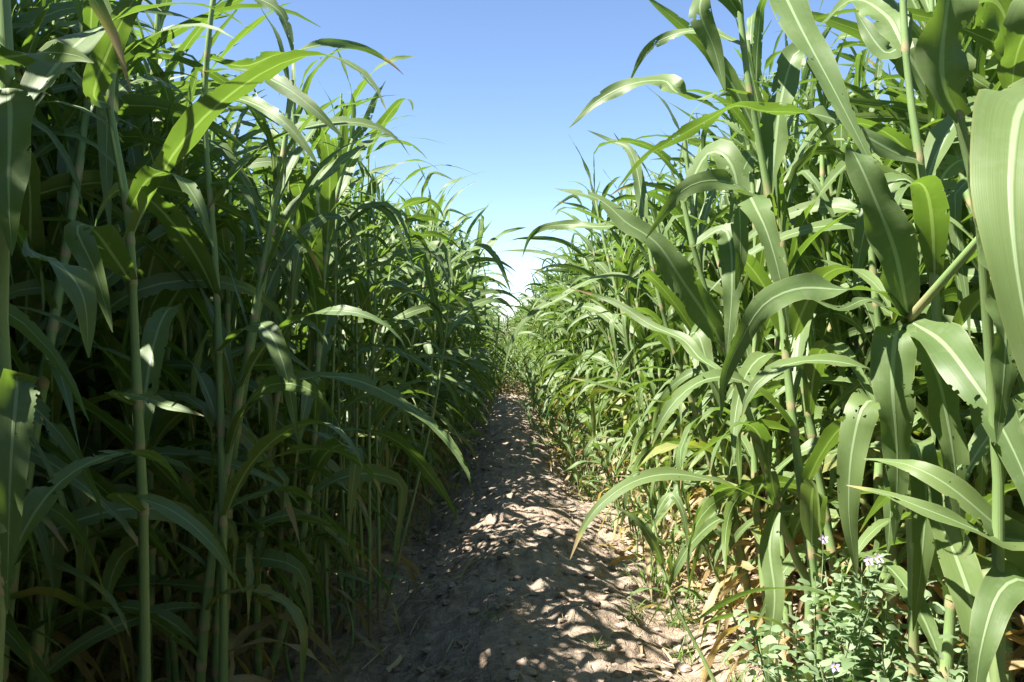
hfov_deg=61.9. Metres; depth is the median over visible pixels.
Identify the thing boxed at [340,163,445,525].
sorghum plant
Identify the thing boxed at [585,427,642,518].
sorghum plant
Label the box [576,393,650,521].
sorghum plant
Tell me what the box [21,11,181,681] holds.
sorghum plant
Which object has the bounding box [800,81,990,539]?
sorghum plant
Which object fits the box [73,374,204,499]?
sorghum plant
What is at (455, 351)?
sorghum plant
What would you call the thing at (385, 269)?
sorghum plant
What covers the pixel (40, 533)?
sorghum plant
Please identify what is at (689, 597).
grass tuft
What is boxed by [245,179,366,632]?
sorghum plant
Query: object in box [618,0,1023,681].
sorghum plant
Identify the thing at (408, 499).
sorghum plant
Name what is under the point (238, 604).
sorghum plant
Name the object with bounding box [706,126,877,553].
sorghum plant
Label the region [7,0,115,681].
sorghum plant
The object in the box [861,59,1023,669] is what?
sorghum plant
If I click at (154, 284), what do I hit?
sorghum plant
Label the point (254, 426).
sorghum plant
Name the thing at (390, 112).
sorghum plant
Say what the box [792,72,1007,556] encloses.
sorghum plant
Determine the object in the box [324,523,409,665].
sorghum plant
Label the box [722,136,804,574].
sorghum plant
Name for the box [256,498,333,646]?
sorghum plant
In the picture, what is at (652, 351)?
sorghum plant
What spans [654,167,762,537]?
sorghum plant
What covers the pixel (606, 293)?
sorghum plant
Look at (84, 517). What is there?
sorghum plant
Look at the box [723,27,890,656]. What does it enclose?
sorghum plant
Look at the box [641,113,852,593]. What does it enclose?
sorghum plant
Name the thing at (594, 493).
grass tuft
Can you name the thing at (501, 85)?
sky
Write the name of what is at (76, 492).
sorghum plant
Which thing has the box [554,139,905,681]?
sorghum plant
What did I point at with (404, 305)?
sorghum plant
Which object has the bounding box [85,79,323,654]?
sorghum plant
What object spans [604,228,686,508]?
sorghum plant
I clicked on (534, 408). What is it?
sorghum plant
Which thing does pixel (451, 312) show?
sorghum plant
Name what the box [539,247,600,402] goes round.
sorghum plant
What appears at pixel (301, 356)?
sorghum plant
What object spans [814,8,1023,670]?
sorghum plant
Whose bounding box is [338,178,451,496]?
sorghum plant
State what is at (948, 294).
sorghum plant
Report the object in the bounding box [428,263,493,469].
sorghum plant
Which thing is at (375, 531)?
sorghum plant
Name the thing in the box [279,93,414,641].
sorghum plant
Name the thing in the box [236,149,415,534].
sorghum plant
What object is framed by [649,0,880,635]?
sorghum plant
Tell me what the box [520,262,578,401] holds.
sorghum plant
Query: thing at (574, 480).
sorghum plant
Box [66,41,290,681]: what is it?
sorghum plant
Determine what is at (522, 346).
sorghum crop
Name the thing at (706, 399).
sorghum plant
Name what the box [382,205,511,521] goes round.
sorghum plant
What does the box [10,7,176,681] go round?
sorghum plant
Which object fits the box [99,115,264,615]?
sorghum plant
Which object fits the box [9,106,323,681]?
sorghum plant
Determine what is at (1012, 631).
sorghum plant
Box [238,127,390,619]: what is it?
sorghum plant
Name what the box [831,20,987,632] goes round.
sorghum plant
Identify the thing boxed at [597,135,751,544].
sorghum plant
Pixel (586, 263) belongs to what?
sorghum plant
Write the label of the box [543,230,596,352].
sorghum plant
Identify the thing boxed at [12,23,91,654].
sorghum plant
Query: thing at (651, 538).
sorghum seedling
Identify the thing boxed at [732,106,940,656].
sorghum plant
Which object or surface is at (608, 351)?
sorghum plant
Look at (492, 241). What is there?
sorghum plant
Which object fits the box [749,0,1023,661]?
sorghum plant
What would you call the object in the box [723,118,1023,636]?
sorghum plant
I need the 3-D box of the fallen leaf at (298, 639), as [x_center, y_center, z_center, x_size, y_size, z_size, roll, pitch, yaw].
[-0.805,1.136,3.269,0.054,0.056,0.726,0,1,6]
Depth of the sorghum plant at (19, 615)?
2.65 m
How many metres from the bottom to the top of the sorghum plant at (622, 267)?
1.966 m
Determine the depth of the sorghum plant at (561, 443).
6.45 m
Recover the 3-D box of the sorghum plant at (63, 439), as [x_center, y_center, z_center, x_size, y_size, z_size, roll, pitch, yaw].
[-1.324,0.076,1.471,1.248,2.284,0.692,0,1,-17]
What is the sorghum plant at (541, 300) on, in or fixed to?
on the ground
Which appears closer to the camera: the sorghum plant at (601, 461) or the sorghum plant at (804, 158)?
the sorghum plant at (804, 158)
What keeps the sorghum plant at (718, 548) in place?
on the ground
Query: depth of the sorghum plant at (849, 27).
2.13 m
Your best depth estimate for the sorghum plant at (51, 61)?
0.92 m
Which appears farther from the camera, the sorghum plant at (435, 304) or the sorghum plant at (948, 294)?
the sorghum plant at (435, 304)
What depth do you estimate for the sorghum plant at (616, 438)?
5.05 m
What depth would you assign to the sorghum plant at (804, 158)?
1.99 m
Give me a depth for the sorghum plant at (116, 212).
2.02 m
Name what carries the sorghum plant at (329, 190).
on the ground
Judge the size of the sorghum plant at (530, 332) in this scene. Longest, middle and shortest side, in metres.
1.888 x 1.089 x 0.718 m
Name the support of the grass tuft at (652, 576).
on the ground
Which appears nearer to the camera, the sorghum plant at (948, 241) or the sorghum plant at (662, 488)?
the sorghum plant at (948, 241)
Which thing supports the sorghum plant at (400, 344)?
on the ground
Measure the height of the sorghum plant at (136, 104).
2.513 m
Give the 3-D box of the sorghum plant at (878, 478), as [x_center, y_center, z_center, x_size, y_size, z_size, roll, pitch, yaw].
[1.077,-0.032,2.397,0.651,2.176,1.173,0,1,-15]
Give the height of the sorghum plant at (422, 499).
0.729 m
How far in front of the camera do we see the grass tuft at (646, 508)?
5.00 m
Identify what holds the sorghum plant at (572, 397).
on the ground
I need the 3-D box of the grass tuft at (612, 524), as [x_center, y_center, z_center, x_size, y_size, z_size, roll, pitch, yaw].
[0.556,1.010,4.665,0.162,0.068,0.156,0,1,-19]
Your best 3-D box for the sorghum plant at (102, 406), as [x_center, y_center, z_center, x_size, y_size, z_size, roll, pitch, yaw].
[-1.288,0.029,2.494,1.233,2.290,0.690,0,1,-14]
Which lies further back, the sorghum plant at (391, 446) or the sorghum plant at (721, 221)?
the sorghum plant at (391, 446)
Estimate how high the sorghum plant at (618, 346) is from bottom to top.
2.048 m
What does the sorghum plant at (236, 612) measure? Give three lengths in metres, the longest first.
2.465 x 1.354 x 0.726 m
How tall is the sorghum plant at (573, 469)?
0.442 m
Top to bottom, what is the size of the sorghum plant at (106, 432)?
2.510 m
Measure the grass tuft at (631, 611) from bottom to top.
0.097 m
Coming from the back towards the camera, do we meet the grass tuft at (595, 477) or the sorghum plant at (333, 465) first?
the grass tuft at (595, 477)
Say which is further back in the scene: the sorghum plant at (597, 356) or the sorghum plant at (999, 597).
the sorghum plant at (597, 356)
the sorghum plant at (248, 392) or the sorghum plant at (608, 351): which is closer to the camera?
the sorghum plant at (248, 392)
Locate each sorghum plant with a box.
[0,0,244,681]
[3,0,243,681]
[3,4,137,681]
[5,0,163,681]
[5,117,83,669]
[6,16,249,681]
[6,136,104,627]
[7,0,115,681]
[8,65,108,681]
[9,0,131,420]
[9,0,299,674]
[9,0,319,681]
[9,46,344,681]
[9,50,217,633]
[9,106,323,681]
[10,0,189,681]
[10,0,227,670]
[10,2,224,681]
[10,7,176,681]
[10,14,189,655]
[10,23,290,681]
[10,100,129,681]
[10,131,190,681]
[11,0,288,681]
[11,343,181,681]
[11,432,82,674]
[12,7,221,666]
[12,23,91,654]
[12,78,289,681]
[13,0,260,681]
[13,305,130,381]
[14,69,82,587]
[14,200,142,622]
[15,0,287,635]
[15,433,182,664]
[16,0,232,681]
[16,31,133,585]
[17,0,279,681]
[18,0,292,681]
[18,9,296,681]
[20,0,302,681]
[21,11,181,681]
[21,92,407,681]
[24,11,244,637]
[25,0,250,660]
[28,0,142,156]
[29,435,77,555]
[33,8,473,681]
[35,464,114,566]
[39,413,132,486]
[57,65,341,681]
[61,121,279,681]
[62,115,205,610]
[64,0,386,681]
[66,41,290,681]
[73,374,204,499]
[81,134,280,545]
[83,95,361,681]
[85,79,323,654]
[95,0,409,681]
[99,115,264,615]
[101,13,298,681]
[101,39,353,681]
[110,89,320,665]
[113,148,369,681]
[149,187,256,681]
[153,120,363,671]
[164,156,393,676]
[167,174,409,629]
[178,43,411,681]
[180,133,441,658]
[187,129,448,659]
[191,129,431,622]
[199,147,312,634]
[205,122,393,575]
[205,278,340,568]
[218,149,378,335]
[228,48,458,680]
[233,184,366,606]
[234,193,344,669]
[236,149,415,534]
[237,139,290,497]
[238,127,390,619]
[239,174,337,615]
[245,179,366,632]
[248,85,460,636]
[251,55,431,663]
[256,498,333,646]
[264,139,427,630]
[265,203,476,584]
[267,283,395,573]
[267,508,375,681]
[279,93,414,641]
[279,154,410,554]
[284,506,353,641]
[286,145,462,637]
[288,146,481,637]
[302,168,471,554]
[303,158,428,568]
[320,383,400,587]
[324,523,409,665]
[326,167,424,518]
[327,488,389,604]
[328,467,416,585]
[328,493,395,606]
[329,175,434,551]
[330,137,422,617]
[332,196,466,547]
[333,98,458,640]
[334,177,450,510]
[334,180,490,537]
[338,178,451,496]
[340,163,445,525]
[349,160,437,514]
[351,483,408,549]
[353,239,515,626]
[356,475,402,566]
[357,176,442,505]
[358,178,494,511]
[364,226,478,506]
[365,233,433,439]
[371,394,405,574]
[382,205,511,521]
[383,171,515,507]
[383,223,459,449]
[385,173,473,491]
[385,206,507,493]
[386,230,463,477]
[387,428,461,545]
[388,223,505,514]
[393,241,470,419]
[393,423,433,515]
[396,241,497,485]
[398,164,494,513]
[400,214,525,486]
[400,400,487,505]
[401,200,516,487]
[418,219,522,459]
[425,437,476,496]
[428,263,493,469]
[429,401,480,501]
[437,228,520,471]
[438,258,489,452]
[439,231,506,453]
[460,270,498,435]
[476,347,502,423]
[500,182,674,499]
[502,370,573,443]
[503,130,802,635]
[505,270,562,399]
[510,281,570,427]
[512,247,584,440]
[513,137,696,537]
[519,401,577,476]
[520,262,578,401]
[521,229,594,419]
[521,240,601,458]
[521,263,577,408]
[523,258,586,426]
[523,378,559,431]
[524,358,560,438]
[525,373,572,463]
[526,233,606,421]
[531,271,592,459]
[531,394,602,475]
[532,196,682,528]
[533,242,603,452]
[533,339,588,387]
[534,175,696,539]
[535,402,603,498]
[538,259,598,460]
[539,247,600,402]
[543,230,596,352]
[543,282,579,400]
[545,246,602,464]
[546,240,619,468]
[546,249,626,482]
[550,354,588,472]
[552,258,635,487]
[553,448,597,503]
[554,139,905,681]
[554,262,628,466]
[556,88,853,640]
[556,232,618,450]
[561,360,671,539]
[562,392,647,507]
[562,403,595,492]
[566,194,634,483]
[566,199,662,462]
[567,252,624,478]
[568,434,619,501]
[569,0,989,676]
[569,187,683,531]
[570,219,621,480]
[570,452,665,559]
[572,232,648,483]
[572,240,621,486]
[572,398,621,490]
[573,164,696,546]
[574,241,647,501]
[575,266,677,510]
[576,212,691,495]
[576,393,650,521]
[578,220,698,478]
[579,233,640,472]
[581,237,657,497]
[583,171,693,528]
[585,9,875,681]
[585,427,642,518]
[586,161,689,491]
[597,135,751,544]
[602,172,725,468]
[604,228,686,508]
[605,161,751,561]
[607,464,692,581]
[608,188,716,352]
[609,133,765,577]
[609,488,664,558]
[610,75,858,642]
[613,412,695,540]
[614,20,807,566]
[614,480,676,577]
[616,31,836,627]
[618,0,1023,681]
[620,206,715,516]
[622,151,723,556]
[622,224,825,542]
[622,395,699,536]
[625,112,904,591]
[626,200,760,473]
[628,527,705,627]
[629,202,710,526]
[629,452,695,573]
[633,171,836,594]
[635,55,876,583]
[637,202,712,548]
[638,468,762,634]
[639,103,883,594]
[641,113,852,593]
[645,409,683,601]
[647,156,752,586]
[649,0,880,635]
[650,34,830,298]
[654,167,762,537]
[657,82,867,662]
[660,472,748,609]
[671,514,762,651]
[673,161,765,523]
[676,85,926,624]
[680,46,853,681]
[683,34,1017,681]
[686,77,906,649]
[691,136,1023,681]
[695,78,922,619]
[701,19,923,670]
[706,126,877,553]
[710,0,1023,658]
[718,40,974,681]
[721,60,926,661]
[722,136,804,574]
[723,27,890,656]
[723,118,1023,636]
[730,62,860,622]
[732,72,991,681]
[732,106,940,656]
[733,81,925,630]
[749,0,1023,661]
[755,49,991,673]
[777,0,1023,645]
[784,0,1023,625]
[788,3,988,653]
[791,74,987,646]
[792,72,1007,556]
[796,19,991,679]
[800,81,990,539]
[809,85,1001,611]
[813,79,928,439]
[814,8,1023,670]
[818,0,991,681]
[819,63,896,557]
[821,80,1023,674]
[824,263,1023,668]
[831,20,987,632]
[833,52,927,602]
[845,53,1023,681]
[846,393,1023,681]
[859,0,1023,681]
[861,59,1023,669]
[881,7,1019,590]
[915,103,1011,482]
[958,64,1023,668]
[970,0,1023,380]
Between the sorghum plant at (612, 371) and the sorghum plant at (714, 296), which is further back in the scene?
the sorghum plant at (612, 371)
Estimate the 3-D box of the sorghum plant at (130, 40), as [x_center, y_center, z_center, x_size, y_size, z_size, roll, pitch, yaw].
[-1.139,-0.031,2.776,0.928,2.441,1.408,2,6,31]
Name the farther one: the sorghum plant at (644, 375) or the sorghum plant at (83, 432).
the sorghum plant at (644, 375)
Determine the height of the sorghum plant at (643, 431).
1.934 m
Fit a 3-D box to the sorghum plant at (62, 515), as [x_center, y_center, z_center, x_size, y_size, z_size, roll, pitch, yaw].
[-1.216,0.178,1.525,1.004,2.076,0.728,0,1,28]
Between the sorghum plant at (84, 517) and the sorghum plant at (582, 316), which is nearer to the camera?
the sorghum plant at (84, 517)
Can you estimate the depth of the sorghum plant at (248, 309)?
3.50 m
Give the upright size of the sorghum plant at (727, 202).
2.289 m
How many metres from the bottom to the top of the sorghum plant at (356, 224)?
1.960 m
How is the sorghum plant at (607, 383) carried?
on the ground
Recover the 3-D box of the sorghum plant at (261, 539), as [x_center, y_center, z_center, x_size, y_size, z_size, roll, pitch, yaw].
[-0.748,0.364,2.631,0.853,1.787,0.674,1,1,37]
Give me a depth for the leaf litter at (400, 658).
3.29 m
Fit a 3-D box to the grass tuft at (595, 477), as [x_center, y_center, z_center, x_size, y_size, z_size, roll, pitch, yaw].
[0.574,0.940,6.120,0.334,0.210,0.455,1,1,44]
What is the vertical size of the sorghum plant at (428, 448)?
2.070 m
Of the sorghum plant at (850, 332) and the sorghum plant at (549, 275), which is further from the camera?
the sorghum plant at (549, 275)
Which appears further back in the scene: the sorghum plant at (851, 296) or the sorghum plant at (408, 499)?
the sorghum plant at (408, 499)
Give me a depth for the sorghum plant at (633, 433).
4.45 m
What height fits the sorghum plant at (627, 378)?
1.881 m
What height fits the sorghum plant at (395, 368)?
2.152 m
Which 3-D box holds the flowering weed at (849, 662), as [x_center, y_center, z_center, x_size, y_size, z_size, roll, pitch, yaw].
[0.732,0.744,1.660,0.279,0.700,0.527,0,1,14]
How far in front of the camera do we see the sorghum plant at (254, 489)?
3.27 m
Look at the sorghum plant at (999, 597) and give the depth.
1.00 m
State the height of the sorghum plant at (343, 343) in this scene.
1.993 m
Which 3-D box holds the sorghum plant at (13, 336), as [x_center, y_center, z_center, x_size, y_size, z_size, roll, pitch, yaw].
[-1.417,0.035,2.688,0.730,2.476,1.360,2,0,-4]
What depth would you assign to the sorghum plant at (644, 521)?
4.00 m
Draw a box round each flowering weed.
[733,534,944,681]
[739,609,968,681]
[807,544,968,681]
[843,558,1018,681]
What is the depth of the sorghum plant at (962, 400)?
2.51 m
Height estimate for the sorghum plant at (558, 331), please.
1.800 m
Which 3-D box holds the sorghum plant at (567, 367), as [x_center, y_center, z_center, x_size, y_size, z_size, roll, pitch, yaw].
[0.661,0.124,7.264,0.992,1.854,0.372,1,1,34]
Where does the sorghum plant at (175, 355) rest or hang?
on the ground
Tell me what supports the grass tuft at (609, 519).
on the ground
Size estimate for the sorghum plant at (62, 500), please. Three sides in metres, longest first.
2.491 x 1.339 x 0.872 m
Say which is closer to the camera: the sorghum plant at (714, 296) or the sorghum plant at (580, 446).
the sorghum plant at (714, 296)
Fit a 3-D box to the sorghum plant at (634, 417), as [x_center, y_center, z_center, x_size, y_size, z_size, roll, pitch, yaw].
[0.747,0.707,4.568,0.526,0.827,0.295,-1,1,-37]
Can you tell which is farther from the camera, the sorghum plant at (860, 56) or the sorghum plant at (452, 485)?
the sorghum plant at (452, 485)
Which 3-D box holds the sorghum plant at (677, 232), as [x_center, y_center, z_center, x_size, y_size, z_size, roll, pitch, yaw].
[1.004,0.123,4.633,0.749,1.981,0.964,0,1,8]
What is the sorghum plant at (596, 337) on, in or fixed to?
on the ground
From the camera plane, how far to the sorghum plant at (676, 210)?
3.60 m
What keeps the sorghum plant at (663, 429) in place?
on the ground
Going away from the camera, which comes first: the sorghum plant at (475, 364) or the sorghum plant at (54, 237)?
the sorghum plant at (54, 237)
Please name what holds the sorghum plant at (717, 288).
on the ground
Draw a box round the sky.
[16,0,919,324]
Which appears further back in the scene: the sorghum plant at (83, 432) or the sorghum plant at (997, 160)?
the sorghum plant at (83, 432)
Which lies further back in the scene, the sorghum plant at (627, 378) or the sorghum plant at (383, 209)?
the sorghum plant at (627, 378)
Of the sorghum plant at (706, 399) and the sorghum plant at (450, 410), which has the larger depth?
the sorghum plant at (450, 410)
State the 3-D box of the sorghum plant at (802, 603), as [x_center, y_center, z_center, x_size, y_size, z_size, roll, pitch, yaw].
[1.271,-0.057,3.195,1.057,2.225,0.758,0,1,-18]
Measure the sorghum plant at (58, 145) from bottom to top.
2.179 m
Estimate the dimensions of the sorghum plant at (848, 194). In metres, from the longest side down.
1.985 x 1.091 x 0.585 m
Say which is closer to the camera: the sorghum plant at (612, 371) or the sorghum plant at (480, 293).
the sorghum plant at (612, 371)
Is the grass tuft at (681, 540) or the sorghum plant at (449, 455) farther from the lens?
the sorghum plant at (449, 455)
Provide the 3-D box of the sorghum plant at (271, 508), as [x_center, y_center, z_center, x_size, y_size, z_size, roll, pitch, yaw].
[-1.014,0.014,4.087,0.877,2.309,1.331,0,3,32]
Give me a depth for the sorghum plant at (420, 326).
5.28 m
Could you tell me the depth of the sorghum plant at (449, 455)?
5.93 m
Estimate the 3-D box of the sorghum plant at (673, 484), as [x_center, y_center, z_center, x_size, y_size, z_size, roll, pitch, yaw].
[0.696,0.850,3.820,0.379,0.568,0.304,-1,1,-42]
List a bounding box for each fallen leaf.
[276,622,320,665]
[452,556,476,581]
[596,538,633,550]
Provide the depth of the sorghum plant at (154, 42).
2.35 m
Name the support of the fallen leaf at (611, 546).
on the ground
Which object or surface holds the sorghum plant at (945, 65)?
on the ground
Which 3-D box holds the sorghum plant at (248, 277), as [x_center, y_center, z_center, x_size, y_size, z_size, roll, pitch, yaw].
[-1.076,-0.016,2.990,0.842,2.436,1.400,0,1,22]
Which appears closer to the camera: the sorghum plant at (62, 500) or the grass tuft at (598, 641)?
the sorghum plant at (62, 500)
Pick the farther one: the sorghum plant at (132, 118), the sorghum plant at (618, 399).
the sorghum plant at (618, 399)
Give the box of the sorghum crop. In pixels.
[4,0,1023,681]
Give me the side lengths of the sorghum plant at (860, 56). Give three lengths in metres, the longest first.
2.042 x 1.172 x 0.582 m
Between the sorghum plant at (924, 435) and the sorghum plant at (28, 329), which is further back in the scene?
the sorghum plant at (924, 435)
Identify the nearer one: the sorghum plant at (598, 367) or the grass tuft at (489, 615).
the grass tuft at (489, 615)
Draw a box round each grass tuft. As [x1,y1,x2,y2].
[470,602,506,623]
[573,462,606,485]
[578,481,611,498]
[582,630,614,649]
[584,481,606,501]
[600,509,616,522]
[603,520,620,531]
[610,487,650,517]
[610,553,689,595]
[610,595,649,623]
[618,516,665,539]
[629,524,710,561]
[647,595,712,630]
[657,632,709,666]
[671,574,714,604]
[675,590,716,620]
[693,645,762,681]
[725,619,804,667]
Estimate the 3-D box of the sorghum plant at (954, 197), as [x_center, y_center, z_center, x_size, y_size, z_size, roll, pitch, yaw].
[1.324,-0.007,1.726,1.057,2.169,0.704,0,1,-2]
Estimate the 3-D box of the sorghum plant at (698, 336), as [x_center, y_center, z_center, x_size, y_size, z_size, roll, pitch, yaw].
[0.582,0.171,2.945,1.142,1.819,0.575,0,1,-11]
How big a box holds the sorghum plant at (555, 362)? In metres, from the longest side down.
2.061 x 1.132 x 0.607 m
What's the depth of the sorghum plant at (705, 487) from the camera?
3.44 m
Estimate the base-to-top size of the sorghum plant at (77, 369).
2.230 m
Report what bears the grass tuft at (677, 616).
on the ground
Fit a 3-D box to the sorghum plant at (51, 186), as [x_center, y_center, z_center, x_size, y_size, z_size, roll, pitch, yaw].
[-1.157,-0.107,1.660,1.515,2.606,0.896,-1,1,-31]
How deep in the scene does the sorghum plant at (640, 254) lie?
3.23 m
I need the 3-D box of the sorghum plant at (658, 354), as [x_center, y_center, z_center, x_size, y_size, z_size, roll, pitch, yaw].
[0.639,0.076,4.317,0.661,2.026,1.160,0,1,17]
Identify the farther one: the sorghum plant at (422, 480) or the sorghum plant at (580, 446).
the sorghum plant at (580, 446)
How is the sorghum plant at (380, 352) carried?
on the ground
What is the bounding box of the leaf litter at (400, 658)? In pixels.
[100,423,880,681]
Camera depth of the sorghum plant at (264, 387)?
2.05 m
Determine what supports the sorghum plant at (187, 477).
on the ground
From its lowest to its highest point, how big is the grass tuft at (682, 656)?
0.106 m
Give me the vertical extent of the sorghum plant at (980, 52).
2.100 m
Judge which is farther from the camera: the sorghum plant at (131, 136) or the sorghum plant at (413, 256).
the sorghum plant at (413, 256)
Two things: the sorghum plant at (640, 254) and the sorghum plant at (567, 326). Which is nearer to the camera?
the sorghum plant at (640, 254)
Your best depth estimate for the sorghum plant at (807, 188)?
2.65 m
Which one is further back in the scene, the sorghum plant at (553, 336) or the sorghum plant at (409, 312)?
the sorghum plant at (553, 336)
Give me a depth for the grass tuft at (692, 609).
3.32 m
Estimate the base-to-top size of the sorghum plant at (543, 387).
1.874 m
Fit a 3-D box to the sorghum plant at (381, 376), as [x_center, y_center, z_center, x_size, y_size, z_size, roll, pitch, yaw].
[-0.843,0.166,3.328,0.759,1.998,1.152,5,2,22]
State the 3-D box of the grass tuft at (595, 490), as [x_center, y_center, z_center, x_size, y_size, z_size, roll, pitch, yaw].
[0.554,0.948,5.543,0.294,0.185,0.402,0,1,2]
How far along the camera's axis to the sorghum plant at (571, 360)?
6.26 m
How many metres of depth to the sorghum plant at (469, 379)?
7.08 m
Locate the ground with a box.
[21,329,1023,681]
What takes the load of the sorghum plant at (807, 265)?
on the ground
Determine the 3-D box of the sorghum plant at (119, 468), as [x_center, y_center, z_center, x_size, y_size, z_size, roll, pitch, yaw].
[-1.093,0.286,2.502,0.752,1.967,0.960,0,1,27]
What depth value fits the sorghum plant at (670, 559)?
3.24 m
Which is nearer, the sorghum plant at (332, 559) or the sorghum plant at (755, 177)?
the sorghum plant at (755, 177)
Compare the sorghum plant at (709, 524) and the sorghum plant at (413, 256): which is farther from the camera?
the sorghum plant at (413, 256)
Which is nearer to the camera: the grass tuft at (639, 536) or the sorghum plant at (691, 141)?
the sorghum plant at (691, 141)
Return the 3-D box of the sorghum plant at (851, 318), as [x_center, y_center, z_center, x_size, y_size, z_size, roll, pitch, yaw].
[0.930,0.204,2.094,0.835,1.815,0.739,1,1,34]
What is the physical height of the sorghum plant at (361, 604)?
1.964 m
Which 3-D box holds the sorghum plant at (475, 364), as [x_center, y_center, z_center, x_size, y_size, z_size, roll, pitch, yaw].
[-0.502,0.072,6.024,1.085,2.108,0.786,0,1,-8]
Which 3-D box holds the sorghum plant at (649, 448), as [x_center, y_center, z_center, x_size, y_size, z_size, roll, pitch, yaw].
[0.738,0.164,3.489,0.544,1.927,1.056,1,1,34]
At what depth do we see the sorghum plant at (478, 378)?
5.80 m
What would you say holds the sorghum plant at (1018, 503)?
on the ground
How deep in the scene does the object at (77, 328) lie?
1.67 m
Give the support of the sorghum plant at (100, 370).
on the ground
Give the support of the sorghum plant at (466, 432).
on the ground
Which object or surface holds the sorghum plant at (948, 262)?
on the ground
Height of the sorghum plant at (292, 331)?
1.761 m
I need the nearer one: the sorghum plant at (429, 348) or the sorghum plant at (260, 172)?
the sorghum plant at (260, 172)
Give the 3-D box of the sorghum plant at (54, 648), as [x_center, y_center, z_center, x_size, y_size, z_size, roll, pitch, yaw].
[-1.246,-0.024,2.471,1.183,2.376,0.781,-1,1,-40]
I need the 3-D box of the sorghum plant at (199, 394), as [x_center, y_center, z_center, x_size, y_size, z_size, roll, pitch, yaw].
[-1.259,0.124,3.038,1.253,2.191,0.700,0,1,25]
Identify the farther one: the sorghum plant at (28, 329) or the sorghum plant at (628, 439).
the sorghum plant at (628, 439)
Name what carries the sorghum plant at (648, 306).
on the ground
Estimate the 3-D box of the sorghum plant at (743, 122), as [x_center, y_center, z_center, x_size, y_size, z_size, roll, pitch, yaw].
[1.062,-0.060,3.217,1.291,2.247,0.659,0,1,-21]
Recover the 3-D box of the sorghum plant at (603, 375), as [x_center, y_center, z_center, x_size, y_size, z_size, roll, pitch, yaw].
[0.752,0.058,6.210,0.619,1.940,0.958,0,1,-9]
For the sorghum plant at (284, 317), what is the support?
on the ground
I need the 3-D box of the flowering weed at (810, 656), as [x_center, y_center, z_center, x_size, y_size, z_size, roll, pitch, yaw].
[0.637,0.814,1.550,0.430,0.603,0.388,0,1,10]
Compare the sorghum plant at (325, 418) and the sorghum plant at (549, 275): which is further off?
the sorghum plant at (549, 275)
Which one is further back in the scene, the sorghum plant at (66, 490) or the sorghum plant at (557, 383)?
the sorghum plant at (557, 383)
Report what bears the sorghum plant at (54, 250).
on the ground
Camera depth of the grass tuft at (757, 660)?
2.77 m
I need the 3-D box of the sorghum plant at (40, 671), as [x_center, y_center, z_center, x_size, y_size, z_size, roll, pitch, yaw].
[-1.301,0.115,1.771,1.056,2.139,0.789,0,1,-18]
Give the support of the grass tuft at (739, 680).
on the ground
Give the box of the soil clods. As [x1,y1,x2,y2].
[239,424,759,681]
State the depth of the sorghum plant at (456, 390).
5.46 m
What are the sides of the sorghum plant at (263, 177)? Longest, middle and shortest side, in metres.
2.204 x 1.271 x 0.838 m
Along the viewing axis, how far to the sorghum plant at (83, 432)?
2.32 m
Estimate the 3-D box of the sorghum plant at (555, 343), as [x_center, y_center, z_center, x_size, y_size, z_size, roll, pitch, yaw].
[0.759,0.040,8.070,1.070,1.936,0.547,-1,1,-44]
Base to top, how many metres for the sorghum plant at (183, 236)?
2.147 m
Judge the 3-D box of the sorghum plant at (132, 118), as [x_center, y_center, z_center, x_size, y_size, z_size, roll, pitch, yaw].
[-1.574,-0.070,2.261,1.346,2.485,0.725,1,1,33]
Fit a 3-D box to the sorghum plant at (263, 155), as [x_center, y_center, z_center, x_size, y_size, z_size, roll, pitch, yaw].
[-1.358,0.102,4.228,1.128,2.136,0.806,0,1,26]
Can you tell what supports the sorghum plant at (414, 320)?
on the ground
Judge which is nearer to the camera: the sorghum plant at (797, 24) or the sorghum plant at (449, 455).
the sorghum plant at (797, 24)
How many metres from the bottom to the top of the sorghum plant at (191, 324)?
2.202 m
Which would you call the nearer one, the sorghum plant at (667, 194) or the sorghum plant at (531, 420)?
the sorghum plant at (667, 194)
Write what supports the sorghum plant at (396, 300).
on the ground
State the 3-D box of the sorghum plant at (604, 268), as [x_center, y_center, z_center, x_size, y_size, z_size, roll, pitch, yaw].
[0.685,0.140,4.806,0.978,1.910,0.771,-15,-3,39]
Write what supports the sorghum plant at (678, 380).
on the ground
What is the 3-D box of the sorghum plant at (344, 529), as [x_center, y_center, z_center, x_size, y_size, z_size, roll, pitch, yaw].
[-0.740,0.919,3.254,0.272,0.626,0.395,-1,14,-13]
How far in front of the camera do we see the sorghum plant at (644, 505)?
4.10 m
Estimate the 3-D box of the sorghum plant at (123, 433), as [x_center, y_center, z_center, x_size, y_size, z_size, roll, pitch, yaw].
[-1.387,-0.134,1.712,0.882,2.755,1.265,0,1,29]
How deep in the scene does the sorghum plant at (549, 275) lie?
8.27 m
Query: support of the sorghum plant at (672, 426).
on the ground
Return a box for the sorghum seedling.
[617,471,716,681]
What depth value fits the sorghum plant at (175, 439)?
2.69 m
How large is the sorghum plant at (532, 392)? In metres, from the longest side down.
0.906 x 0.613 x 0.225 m
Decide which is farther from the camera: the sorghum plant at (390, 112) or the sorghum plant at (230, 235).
the sorghum plant at (390, 112)
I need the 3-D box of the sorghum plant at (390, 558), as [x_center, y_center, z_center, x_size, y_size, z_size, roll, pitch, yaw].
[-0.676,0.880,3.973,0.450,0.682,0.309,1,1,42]
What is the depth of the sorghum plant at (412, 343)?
4.83 m
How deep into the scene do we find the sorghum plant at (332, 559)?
3.74 m
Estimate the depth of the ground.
3.38 m
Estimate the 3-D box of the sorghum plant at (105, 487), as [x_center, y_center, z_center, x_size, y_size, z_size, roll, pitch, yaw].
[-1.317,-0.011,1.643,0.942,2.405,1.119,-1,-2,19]

